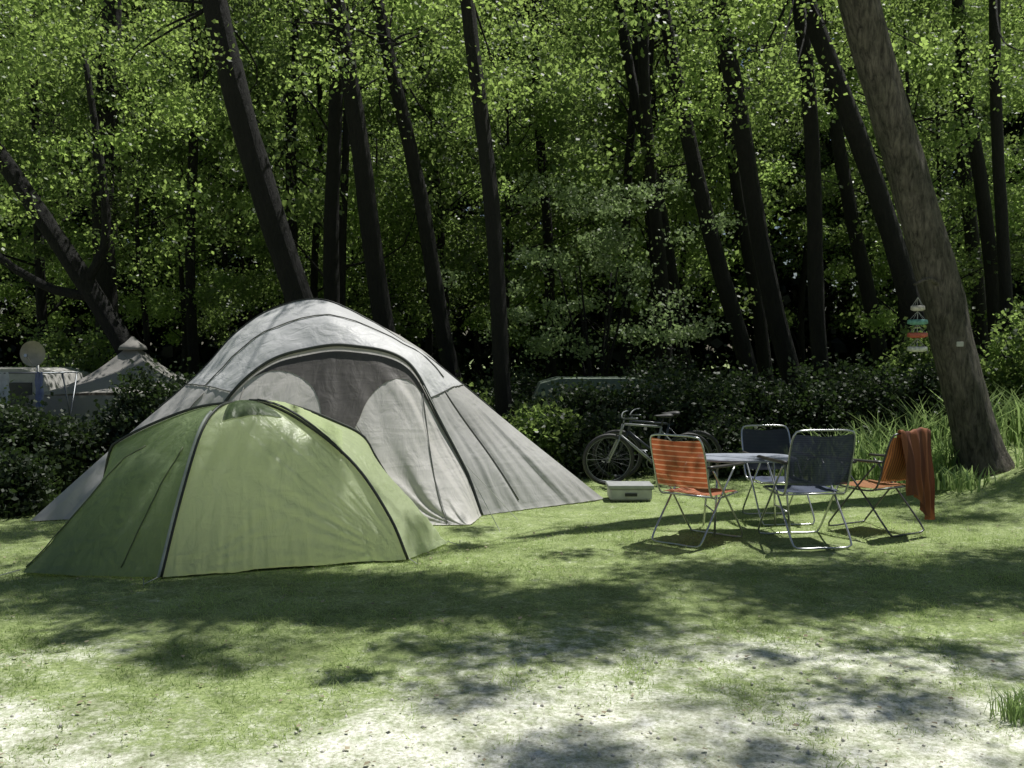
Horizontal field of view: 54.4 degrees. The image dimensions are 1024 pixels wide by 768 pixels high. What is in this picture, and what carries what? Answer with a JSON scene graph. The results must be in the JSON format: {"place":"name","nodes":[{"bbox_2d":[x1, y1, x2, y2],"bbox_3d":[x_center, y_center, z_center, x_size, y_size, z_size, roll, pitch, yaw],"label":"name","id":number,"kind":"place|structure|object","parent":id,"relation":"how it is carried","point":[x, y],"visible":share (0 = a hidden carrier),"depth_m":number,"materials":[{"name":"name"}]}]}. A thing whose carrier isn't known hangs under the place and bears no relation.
{"place":"outdoors","nodes":[
{"label":"outdoors","id":0,"kind":"place"},
{"bbox_2d":[0,356,1023,767],"bbox_3d":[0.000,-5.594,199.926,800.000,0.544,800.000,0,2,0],"label":"ground","id":1,"kind":"structure","parent":0,"point":[670,716],"depth_m":4.91,"materials":[{"name":"plant"}]},
{"bbox_2d":[0,380,62,491],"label":"hedge shrub","id":2,"kind":"object","parent":1,"relation":"on","point":[12,426],"visible":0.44,"depth_m":10.15,"materials":[{"name":"green plant"}]},
{"bbox_2d":[0,433,72,518],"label":"hedge shrub","id":3,"kind":"object","parent":1,"relation":"on","point":[24,490],"visible":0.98,"depth_m":9.11,"materials":[{"name":"green plant"}]},
{"bbox_2d":[0,372,78,424],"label":"awning","id":4,"kind":"object","parent":1,"relation":"on","point":[4,382],"visible":0.83,"depth_m":12.00,"materials":[{"name":"fabric"}]},
{"bbox_2d":[0,0,88,239],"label":"young tree","id":5,"kind":"object","parent":1,"relation":"on","point":[11,129],"visible":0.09,"depth_m":24.02,"materials":[{"name":"green plant"}]},
{"bbox_2d":[0,367,90,415],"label":"camping trailer","id":6,"kind":"object","parent":1,"relation":"on","point":[25,382],"visible":0.07,"depth_m":13.63,"materials":[{"name":"grey paint"}]},
{"bbox_2d":[20,341,45,371],"bbox_3d":[-6.299,0.243,13.080,0.277,1.620,0.277,-2,3,-45],"label":"satellite dish","id":7,"kind":"object","parent":6,"relation":"on","point":[32,353],"visible":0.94,"depth_m":13.13,"materials":[{"name":"metal"}]},
{"bbox_2d":[7,313,116,372],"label":"hedge shrub","id":8,"kind":"object","parent":1,"relation":"on","point":[87,362],"visible":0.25,"depth_m":15.54,"materials":[{"name":"green plant"}]},
{"bbox_2d":[12,399,120,492],"bbox_3d":[-4.792,0.656,10.624,1.746,1.028,1.573,0,2,0],"label":"hedge shrub","id":9,"kind":"object","parent":1,"relation":"on","point":[68,441],"visible":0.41,"depth_m":10.37,"materials":[{"name":"green plant"}]},
{"bbox_2d":[0,18,162,361],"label":"young tree","id":10,"kind":"object","parent":1,"relation":"on","point":[64,224],"visible":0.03,"depth_m":29.08,"materials":[{"name":"green plant"}]},
{"bbox_2d":[25,337,184,456],"bbox_3d":[-5.100,0.201,13.415,2.132,1.680,2.132,0,2,0],"label":"canvas tent","id":11,"kind":"object","parent":1,"relation":"on","point":[91,388],"visible":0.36,"depth_m":12.81,"materials":[{"name":"fabric"}]},
{"bbox_2d":[0,0,213,363],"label":"alder tree","id":12,"kind":"object","parent":1,"relation":"on","point":[104,277],"visible":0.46,"depth_m":16.68,"materials":[{"name":"green plant"}]},
{"bbox_2d":[0,0,221,354],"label":"alder tree","id":13,"kind":"object","parent":1,"relation":"on","point":[89,291],"visible":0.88,"depth_m":15.08,"materials":[{"name":"green plant"}]},
{"bbox_2d":[0,20,222,361],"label":"young tree","id":14,"kind":"object","parent":1,"relation":"on","point":[7,292],"visible":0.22,"depth_m":22.93,"materials":[{"name":"green plant"}]},
{"bbox_2d":[0,0,255,364],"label":"young tree","id":15,"kind":"object","parent":1,"relation":"on","point":[41,303],"visible":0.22,"depth_m":19.62,"materials":[{"name":"green plant"}]},
{"bbox_2d":[83,355,193,449],"bbox_3d":[-4.130,0.415,11.026,1.656,1.477,1.432,0,2,0],"label":"hedge shrub","id":16,"kind":"object","parent":1,"relation":"on","point":[129,413],"visible":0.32,"depth_m":10.79,"materials":[{"name":"green plant"}]},
{"bbox_2d":[7,39,280,356],"bbox_3d":[-6.785,-2.666,17.869,5.003,7.284,4.515,0,2,9],"label":"young tree","id":17,"kind":"object","parent":1,"relation":"on","point":[149,299],"visible":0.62,"depth_m":17.70,"materials":[{"name":"green plant"}]},
{"bbox_2d":[1,0,312,243],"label":"alder tree","id":18,"kind":"object","parent":1,"relation":"on","point":[117,110],"visible":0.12,"depth_m":22.26,"materials":[{"name":"green plant"}]},
{"bbox_2d":[87,0,247,378],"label":"alder tree","id":19,"kind":"object","parent":1,"relation":"on","point":[192,341],"visible":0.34,"depth_m":18.35,"materials":[{"name":"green plant"}]},
{"bbox_2d":[0,0,354,303],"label":"alder tree","id":20,"kind":"object","parent":1,"relation":"on","point":[221,33],"visible":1,"depth_m":13.72,"materials":[{"name":"green plant"}]},
{"bbox_2d":[57,84,297,378],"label":"young tree","id":21,"kind":"object","parent":1,"relation":"on","point":[235,241],"visible":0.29,"depth_m":21.89,"materials":[{"name":"green plant"}]},
{"bbox_2d":[0,399,459,585],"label":"green tent","id":22,"kind":"object","parent":1,"relation":"on","point":[234,486],"visible":1,"depth_m":6.88,"materials":[{"name":"fabric"}]},
{"bbox_2d":[223,400,281,419],"bbox_3d":[-1.879,0.184,7.136,0.422,0.131,0.228,-1,2,-29],"label":"vent window","id":23,"kind":"structure","parent":22,"relation":"in","point":[240,408],"depth_m":7.10,"materials":[{"name":"green"}]},
{"bbox_2d":[118,67,349,339],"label":"young tree","id":24,"kind":"object","parent":1,"relation":"on","point":[225,264],"visible":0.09,"depth_m":26.17,"materials":[{"name":"green plant"}]},
{"bbox_2d":[133,96,361,324],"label":"young tree","id":25,"kind":"object","parent":1,"relation":"on","point":[248,311],"visible":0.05,"depth_m":30.41,"materials":[{"name":"green plant"}]},
{"bbox_2d":[128,15,412,317],"bbox_3d":[-5.432,-4.014,24.522,6.311,9.587,7.045,0,2,-1],"label":"young tree","id":26,"kind":"object","parent":1,"relation":"on","point":[203,219],"visible":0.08,"depth_m":24.55,"materials":[{"name":"green plant"}]},
{"bbox_2d":[134,0,461,314],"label":"young tree","id":27,"kind":"object","parent":1,"relation":"on","point":[310,122],"visible":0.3,"depth_m":21.05,"materials":[{"name":"green plant"}]},
{"bbox_2d":[182,0,434,304],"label":"alder tree","id":28,"kind":"object","parent":1,"relation":"on","point":[294,229],"visible":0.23,"depth_m":19.81,"materials":[{"name":"green plant"}]},
{"bbox_2d":[219,0,400,304],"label":"alder tree","id":29,"kind":"object","parent":1,"relation":"on","point":[331,286],"visible":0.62,"depth_m":16.32,"materials":[{"name":"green plant"}]},
{"bbox_2d":[30,298,609,530],"bbox_3d":[-1.560,0.166,9.566,5.320,2.021,2.714,0,2,0],"label":"grey tent","id":30,"kind":"object","parent":1,"relation":"on","point":[449,448],"visible":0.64,"depth_m":9.22,"materials":[{"name":"fabric"}]},
{"bbox_2d":[254,351,438,427],"bbox_3d":[-1.522,0.167,8.964,1.746,0.925,0.611,0,2,0],"label":"mesh window","id":31,"kind":"structure","parent":30,"relation":"in","point":[343,382],"depth_m":9.13,"materials":[{"name":"fabric"}]},
{"bbox_2d":[232,0,407,332],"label":"alder tree","id":32,"kind":"object","parent":1,"relation":"on","point":[377,284],"visible":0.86,"depth_m":14.82,"materials":[{"name":"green plant"}]},
{"bbox_2d":[121,0,532,307],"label":"young tree","id":33,"kind":"object","parent":1,"relation":"on","point":[269,140],"visible":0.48,"depth_m":19.07,"materials":[{"name":"green plant"}]},
{"bbox_2d":[275,121,487,345],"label":"young tree","id":34,"kind":"object","parent":1,"relation":"on","point":[413,334],"visible":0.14,"depth_m":23.69,"materials":[{"name":"green plant"}]},
{"bbox_2d":[298,127,486,336],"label":"young tree","id":35,"kind":"object","parent":1,"relation":"on","point":[362,279],"visible":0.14,"depth_m":26.17,"materials":[{"name":"green plant"}]},
{"bbox_2d":[258,0,550,337],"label":"alder tree","id":36,"kind":"object","parent":1,"relation":"on","point":[440,241],"visible":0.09,"depth_m":22.18,"materials":[{"name":"green plant"}]},
{"bbox_2d":[299,0,538,381],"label":"alder tree","id":37,"kind":"object","parent":1,"relation":"on","point":[442,328],"visible":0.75,"depth_m":15.81,"materials":[{"name":"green plant"}]},
{"bbox_2d":[279,3,562,357],"bbox_3d":[-2.084,-3.769,22.027,6.380,9.260,6.501,1,2,30],"label":"young tree","id":38,"kind":"object","parent":1,"relation":"on","point":[369,115],"visible":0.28,"depth_m":21.62,"materials":[{"name":"green plant"}]},
{"bbox_2d":[283,0,631,424],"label":"alder tree","id":39,"kind":"object","parent":1,"relation":"on","point":[468,11],"visible":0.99,"depth_m":12.84,"materials":[{"name":"green plant"}]},
{"bbox_2d":[377,52,598,390],"bbox_3d":[-0.835,-4.616,29.364,7.357,10.475,8.153,1,2,24],"label":"young tree","id":40,"kind":"object","parent":1,"relation":"on","point":[477,351],"visible":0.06,"depth_m":29.39,"materials":[{"name":"green plant"}]},
{"bbox_2d":[398,0,581,378],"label":"alder tree","id":41,"kind":"object","parent":1,"relation":"on","point":[550,368],"visible":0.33,"depth_m":20.78,"materials":[{"name":"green plant"}]},
{"bbox_2d":[0,343,990,425],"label":"undergrowth","id":42,"kind":"object","parent":1,"relation":"on","point":[638,369],"visible":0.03,"depth_m":23.49,"materials":[{"name":"green plant"}]},
{"bbox_2d":[462,363,545,408],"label":"hedge shrub","id":43,"kind":"object","parent":1,"relation":"on","point":[522,378],"visible":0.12,"depth_m":15.51,"materials":[{"name":"green plant"}]},
{"bbox_2d":[372,59,636,356],"bbox_3d":[-0.084,-2.746,20.495,5.244,7.269,5.854,2,3,44],"label":"young tree","id":44,"kind":"object","parent":1,"relation":"on","point":[480,309],"visible":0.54,"depth_m":20.24,"materials":[{"name":"green plant"}]},
{"bbox_2d":[378,46,637,384],"bbox_3d":[0.203,-4.192,26.957,6.829,9.780,7.208,-2,2,-38],"label":"young tree","id":45,"kind":"object","parent":1,"relation":"on","point":[483,271],"visible":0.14,"depth_m":25.47,"materials":[{"name":"green plant"}]},
{"bbox_2d":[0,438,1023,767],"bbox_3d":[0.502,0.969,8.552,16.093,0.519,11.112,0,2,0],"label":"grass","id":46,"kind":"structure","parent":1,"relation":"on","point":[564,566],"depth_m":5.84,"materials":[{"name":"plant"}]},
{"bbox_2d":[0,0,1023,389],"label":"wood","id":47,"kind":"object","parent":1,"relation":"on","point":[844,346],"visible":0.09,"depth_m":36.05,"materials":[{"name":"green plant"}]},
{"bbox_2d":[0,523,1023,767],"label":"leaf litter","id":48,"kind":"object","parent":1,"relation":"on","point":[520,673],"visible":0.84,"depth_m":4.92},
{"bbox_2d":[482,375,566,423],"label":"hedge shrub","id":49,"kind":"object","parent":1,"relation":"on","point":[536,400],"visible":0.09,"depth_m":13.11,"materials":[{"name":"green plant"}]},
{"bbox_2d":[501,391,587,474],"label":"hedge shrub","id":50,"kind":"object","parent":1,"relation":"on","point":[547,433],"visible":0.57,"depth_m":12.00,"materials":[{"name":"green plant"}]},
{"bbox_2d":[421,168,747,375],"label":"young tree","id":51,"kind":"object","parent":1,"relation":"on","point":[606,244],"visible":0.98,"depth_m":16.02,"materials":[{"name":"green plant"}]},
{"bbox_2d":[487,0,692,388],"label":"alder tree","id":52,"kind":"object","parent":1,"relation":"on","point":[632,89],"visible":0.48,"depth_m":18.77,"materials":[{"name":"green plant"}]},
{"bbox_2d":[531,376,667,425],"bbox_3d":[1.300,0.440,15.214,2.000,1.080,1.320,0,2,0],"label":"car","id":53,"kind":"object","parent":1,"relation":"on","point":[544,383],"visible":0.02,"depth_m":14.56,"materials":[{"name":"green metal"}]},
{"bbox_2d":[547,363,652,452],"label":"hedge shrub","id":54,"kind":"object","parent":1,"relation":"on","point":[593,397],"visible":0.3,"depth_m":12.72,"materials":[{"name":"green plant"}]},
{"bbox_2d":[551,394,656,479],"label":"hedge shrub","id":55,"kind":"object","parent":1,"relation":"on","point":[588,433],"visible":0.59,"depth_m":11.77,"materials":[{"name":"green plant"}]},
{"bbox_2d":[501,25,723,375],"bbox_3d":[2.369,-4.491,26.113,6.142,10.451,5.819,0,2,-9],"label":"young tree","id":56,"kind":"object","parent":1,"relation":"on","point":[670,224],"visible":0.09,"depth_m":25.58,"materials":[{"name":"green plant"}]},
{"bbox_2d":[619,0,638,375],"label":"alder tree","id":57,"kind":"object","parent":1,"relation":"on","point":[626,314],"visible":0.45,"depth_m":19.78,"materials":[{"name":"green plant"}]},
{"bbox_2d":[605,481,653,500],"bbox_3d":[1.180,1.075,10.013,0.450,0.156,0.330,0,2,0],"label":"storage box","id":58,"kind":"object","parent":1,"relation":"on","point":[629,490],"visible":1,"depth_m":9.86,"materials":[{"name":"white plastic"}]},
{"bbox_2d":[529,117,736,374],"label":"young tree","id":59,"kind":"object","parent":1,"relation":"on","point":[635,320],"visible":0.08,"depth_m":28.86,"materials":[{"name":"green plant"}]},
{"bbox_2d":[517,0,776,398],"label":"alder tree","id":60,"kind":"object","parent":1,"relation":"on","point":[741,343],"visible":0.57,"depth_m":16.78,"materials":[{"name":"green plant"}]},
{"bbox_2d":[582,410,711,484],"bbox_3d":[1.506,0.721,10.983,1.477,0.801,0.480,0,9,-7],"label":"bicycle","id":61,"kind":"object","parent":1,"relation":"on","point":[627,443],"visible":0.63,"depth_m":10.94,"materials":[{"name":"metal"}]},
{"bbox_2d":[587,362,707,469],"bbox_3d":[1.875,0.362,12.965,1.607,1.442,1.596,-1,2,-31],"label":"hedge shrub","id":62,"kind":"object","parent":1,"relation":"on","point":[655,401],"visible":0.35,"depth_m":12.75,"materials":[{"name":"green plant"}]},
{"bbox_2d":[509,0,798,375],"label":"alder tree","id":63,"kind":"object","parent":1,"relation":"on","point":[654,107],"visible":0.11,"depth_m":23.91,"materials":[{"name":"green plant"}]},
{"bbox_2d":[638,0,672,376],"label":"alder tree","id":64,"kind":"object","parent":1,"relation":"on","point":[656,224],"visible":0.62,"depth_m":17.85,"materials":[{"name":"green plant"}]},
{"bbox_2d":[493,0,819,378],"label":"young tree","id":65,"kind":"object","parent":1,"relation":"on","point":[710,134],"visible":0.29,"depth_m":20.82,"materials":[{"name":"green plant"}]},
{"bbox_2d":[592,408,721,478],"bbox_3d":[1.656,0.705,11.391,1.477,0.801,0.480,0,8,6],"label":"bicycle","id":66,"kind":"object","parent":1,"relation":"on","point":[633,437],"visible":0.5,"depth_m":11.39,"materials":[{"name":"metal"}]},
{"bbox_2d":[483,0,847,378],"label":"young tree","id":67,"kind":"object","parent":1,"relation":"on","point":[581,156],"visible":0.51,"depth_m":19.27,"materials":[{"name":"green plant"}]},
{"bbox_2d":[616,344,728,432],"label":"hedge shrub","id":68,"kind":"object","parent":1,"relation":"on","point":[667,362],"visible":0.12,"depth_m":15.06,"materials":[{"name":"green plant"}]},
{"bbox_2d":[553,0,821,379],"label":"young tree","id":69,"kind":"object","parent":1,"relation":"on","point":[796,196],"visible":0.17,"depth_m":23.43,"materials":[{"name":"green plant"}]},
{"bbox_2d":[650,434,744,547],"bbox_3d":[1.450,0.805,7.850,0.554,0.858,0.655,2,3,41],"label":"camping chair","id":70,"kind":"object","parent":1,"relation":"on","point":[683,466],"visible":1,"depth_m":7.66,"materials":[{"name":"fabric"}]},
{"bbox_2d":[593,0,833,435],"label":"alder tree","id":71,"kind":"object","parent":1,"relation":"on","point":[779,331],"visible":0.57,"depth_m":15.44,"materials":[{"name":"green plant"}]},
{"bbox_2d":[675,398,778,478],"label":"hedge shrub","id":72,"kind":"object","parent":1,"relation":"on","point":[723,431],"visible":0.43,"depth_m":11.76,"materials":[{"name":"green plant"}]},
{"bbox_2d":[666,360,793,440],"bbox_3d":[2.760,0.385,12.764,1.866,1.414,1.614,0,2,0],"label":"hedge shrub","id":73,"kind":"object","parent":1,"relation":"on","point":[729,396],"visible":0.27,"depth_m":12.45,"materials":[{"name":"green plant"}]},
{"bbox_2d":[702,453,790,534],"bbox_3d":[1.940,0.908,8.256,0.792,0.615,0.541,0,2,0],"label":"camping table","id":74,"kind":"object","parent":1,"relation":"on","point":[718,458],"visible":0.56,"depth_m":8.17,"materials":[{"name":"grey laminate"}]},
{"bbox_2d":[717,17,833,385],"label":"alder tree","id":75,"kind":"object","parent":1,"relation":"on","point":[762,346],"visible":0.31,"depth_m":19.87,"materials":[{"name":"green plant"}]},
{"bbox_2d":[739,424,814,525],"bbox_3d":[2.337,0.791,8.811,0.531,0.821,0.627,0,2,-6],"label":"camping chair","id":76,"kind":"object","parent":1,"relation":"on","point":[776,441],"visible":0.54,"depth_m":9.07,"materials":[{"name":"fabric"}]},
{"bbox_2d":[639,0,936,390],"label":"alder tree","id":77,"kind":"object","parent":1,"relation":"on","point":[816,307],"visible":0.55,"depth_m":14.43,"materials":[{"name":"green plant"}]},
{"bbox_2d":[680,48,914,383],"bbox_3d":[8.662,-4.510,29.322,7.683,10.268,7.828,0,2,5],"label":"young tree","id":78,"kind":"object","parent":1,"relation":"on","point":[795,221],"visible":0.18,"depth_m":28.96,"materials":[{"name":"green plant"}]},
{"bbox_2d":[736,353,867,441],"bbox_3d":[3.500,0.343,12.725,1.893,1.488,1.544,-1,2,-22],"label":"hedge shrub","id":79,"kind":"object","parent":1,"relation":"on","point":[801,407],"visible":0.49,"depth_m":12.48,"materials":[{"name":"green plant"}]},
{"bbox_2d":[756,429,856,549],"bbox_3d":[2.304,0.782,7.800,0.590,0.913,0.697,0,2,-7],"label":"camping chair","id":80,"kind":"object","parent":1,"relation":"on","point":[816,465],"visible":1,"depth_m":7.53,"materials":[{"name":"fabric"}]},
{"bbox_2d":[648,0,980,360],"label":"alder tree","id":81,"kind":"object","parent":1,"relation":"on","point":[869,170],"visible":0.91,"depth_m":13.74,"materials":[{"name":"green plant"}]},
{"bbox_2d":[761,0,951,382],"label":"alder tree","id":82,"kind":"object","parent":1,"relation":"on","point":[859,254],"visible":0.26,"depth_m":18.77,"materials":[{"name":"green plant"}]},
{"bbox_2d":[794,347,925,453],"bbox_3d":[4.512,0.251,12.830,1.756,1.451,1.517,-1,2,-16],"label":"hedge shrub","id":83,"kind":"object","parent":1,"relation":"on","point":[860,399],"visible":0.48,"depth_m":12.58,"materials":[{"name":"green plant"}]},
{"bbox_2d":[853,430,896,480],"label":"tall grass clump","id":84,"kind":"object","parent":1,"relation":"on","point":[876,469],"visible":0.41,"depth_m":11.14,"materials":[{"name":"green plant"}]},
{"bbox_2d":[843,409,906,460],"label":"tall grass clump","id":85,"kind":"object","parent":1,"relation":"on","point":[873,434],"visible":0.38,"depth_m":11.86,"materials":[{"name":"green plant"}]},
{"bbox_2d":[828,433,924,536],"bbox_3d":[3.035,0.793,8.257,0.543,0.840,0.641,-1,2,-31],"label":"camping chair","id":86,"kind":"object","parent":1,"relation":"on","point":[893,463],"visible":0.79,"depth_m":8.04,"materials":[{"name":"fabric"}]},
{"bbox_2d":[896,427,934,519],"bbox_3d":[3.222,0.721,8.004,0.394,0.746,0.225,-1,2,-31],"label":"towel","id":87,"kind":"object","parent":86,"relation":"on","point":[920,477],"visible":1,"depth_m":7.96,"materials":[{"name":"orange fabric"}]},
{"bbox_2d":[754,0,1023,382],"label":"alder tree","id":88,"kind":"object","parent":1,"relation":"on","point":[978,298],"visible":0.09,"depth_m":20.86,"materials":[{"name":"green plant"}]},
{"bbox_2d":[756,0,1023,357],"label":"young tree","id":89,"kind":"object","parent":1,"relation":"on","point":[967,196],"visible":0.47,"depth_m":17.99,"materials":[{"name":"green plant"}]},
{"bbox_2d":[790,22,1023,357],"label":"young tree","id":90,"kind":"object","parent":1,"relation":"on","point":[802,173],"visible":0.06,"depth_m":28.16,"materials":[{"name":"green plant"}]},
{"bbox_2d":[879,393,949,450],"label":"tall grass clump","id":91,"kind":"object","parent":1,"relation":"on","point":[935,430],"visible":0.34,"depth_m":12.00,"materials":[{"name":"green plant"}]},
{"bbox_2d":[818,0,1023,404],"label":"alder tree","id":92,"kind":"object","parent":1,"relation":"on","point":[983,199],"visible":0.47,"depth_m":16.80,"materials":[{"name":"green plant"}]},
{"bbox_2d":[820,0,1023,325],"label":"young tree","id":93,"kind":"object","parent":1,"relation":"on","point":[877,268],"visible":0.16,"depth_m":23.85,"materials":[{"name":"green plant"}]},
{"bbox_2d":[821,0,1023,320],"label":"young tree","id":94,"kind":"object","parent":1,"relation":"on","point":[968,297],"visible":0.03,"depth_m":30.82,"materials":[{"name":"green plant"}]},
{"bbox_2d":[837,0,1014,476],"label":"alder tree","id":95,"kind":"object","parent":1,"relation":"on","point":[964,391],"visible":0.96,"depth_m":10.32,"materials":[{"name":"grey plant"}]},
{"bbox_2d":[863,317,1000,416],"bbox_3d":[5.588,-0.089,13.353,1.872,1.651,1.715,0,2,0],"label":"hedge shrub","id":96,"kind":"object","parent":1,"relation":"on","point":[907,361],"visible":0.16,"depth_m":13.34,"materials":[{"name":"green plant"}]},
{"bbox_2d":[882,355,1002,439],"bbox_3d":[5.415,0.084,12.629,1.438,1.402,1.396,0,2,0],"label":"hedge shrub","id":97,"kind":"object","parent":1,"relation":"on","point":[919,384],"visible":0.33,"depth_m":12.47,"materials":[{"name":"green plant"}]},
{"bbox_2d":[884,0,1023,423],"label":"alder tree","id":98,"kind":"object","parent":1,"relation":"on","point":[996,75],"visible":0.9,"depth_m":13.84,"materials":[{"name":"green plant"}]},
{"bbox_2d":[933,462,1000,492],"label":"tall grass clump","id":99,"kind":"object","parent":1,"relation":"on","point":[959,481],"visible":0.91,"depth_m":9.96,"materials":[{"name":"green plant"}]},
{"bbox_2d":[917,0,1023,277],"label":"young tree","id":100,"kind":"object","parent":1,"relation":"on","point":[985,108],"visible":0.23,"depth_m":23.55,"materials":[{"name":"green plant"}]},
{"bbox_2d":[943,12,1023,284],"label":"young tree","id":101,"kind":"object","parent":1,"relation":"on","point":[1012,227],"visible":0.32,"depth_m":18.82,"materials":[{"name":"green plant"}]},
{"bbox_2d":[973,678,1023,728],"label":"grass tuft","id":102,"kind":"object","parent":1,"relation":"on","point":[1016,710],"visible":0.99,"depth_m":4.03,"materials":[{"name":"green plant"}]},
{"bbox_2d":[978,295,1023,438],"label":"hedge shrub","id":103,"kind":"object","parent":1,"relation":"on","point":[1013,379],"visible":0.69,"depth_m":12.89,"materials":[{"name":"green plant"}]},
{"bbox_2d":[988,382,1023,446],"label":"tall grass clump","id":104,"kind":"object","parent":1,"relation":"on","point":[1013,423],"visible":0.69,"depth_m":11.88,"materials":[{"name":"green plant"}]},
{"bbox_2d":[0,626,1023,767],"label":"gravel","id":105,"kind":"structure","parent":0,"point":[533,757],"depth_m":3.98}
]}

